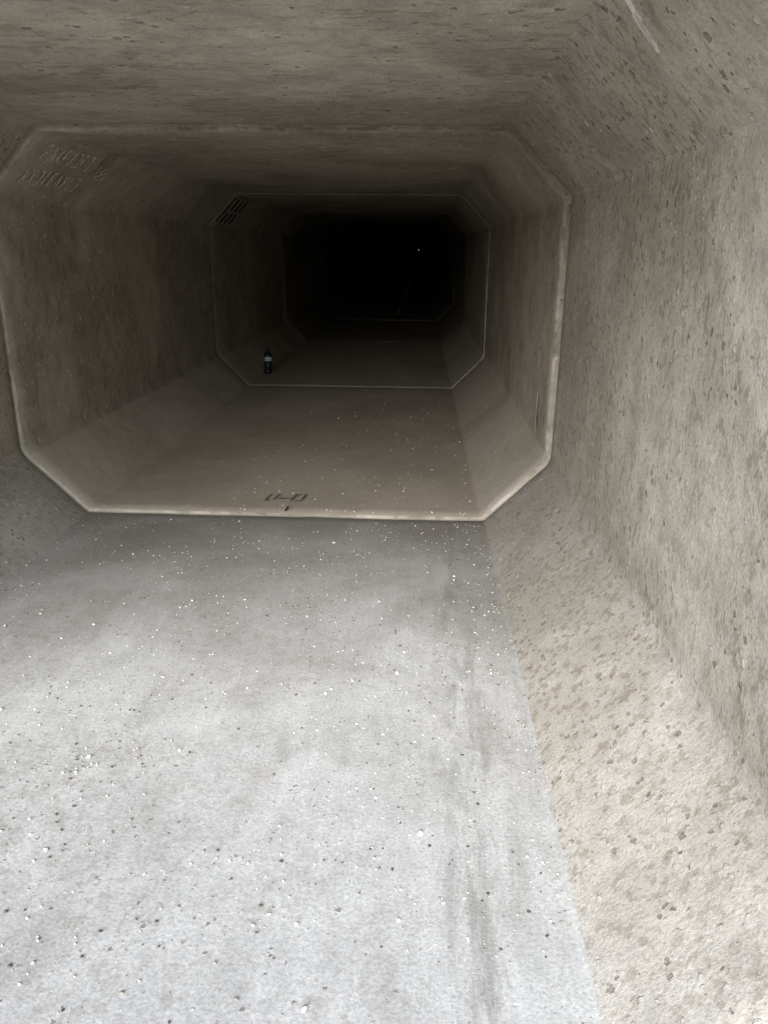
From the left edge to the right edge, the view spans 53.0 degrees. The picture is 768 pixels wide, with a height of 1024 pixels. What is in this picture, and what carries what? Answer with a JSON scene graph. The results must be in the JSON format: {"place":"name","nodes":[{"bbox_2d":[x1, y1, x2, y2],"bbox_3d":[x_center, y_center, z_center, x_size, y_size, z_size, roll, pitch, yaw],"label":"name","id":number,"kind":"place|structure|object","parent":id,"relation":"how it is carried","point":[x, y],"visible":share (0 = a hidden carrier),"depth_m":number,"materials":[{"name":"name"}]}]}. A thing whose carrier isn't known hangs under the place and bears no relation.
{"place":"outdoors","nodes":[
{"label":"outdoors","id":0,"kind":"place"},
{"label":"ground","id":1,"kind":"structure","parent":0,"visible":0},
{"bbox_2d":[0,0,767,1023],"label":"box culvert","id":2,"kind":"object","parent":1,"relation":"on","point":[556,210],"visible":1,"depth_m":1.91,"materials":[{"name":"concrete"}]},
{"bbox_2d":[264,347,271,373],"bbox_3d":[-1.040,-1.358,6.904,0.074,0.230,0.074,1,19,2],"label":"bottle","id":3,"kind":"object","parent":2,"relation":"on","point":[267,362],"visible":1,"depth_m":6.88,"materials":[{"name":"black plastic"}]},
{"bbox_2d":[0,372,571,1023],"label":"gravel","id":4,"kind":"structure","parent":2,"relation":"on","point":[420,832],"depth_m":1.78,"materials":[{"name":"grey gravel"}]},
{"bbox_2d":[396,269,416,314],"bbox_3d":[0.414,-4.014,13.998,0.034,0.765,1.346,6,19,16],"label":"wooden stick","id":5,"kind":"object","parent":2,"relation":"on","point":[405,294],"visible":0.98,"depth_m":13.88,"materials":[{"name":"brown wood"}]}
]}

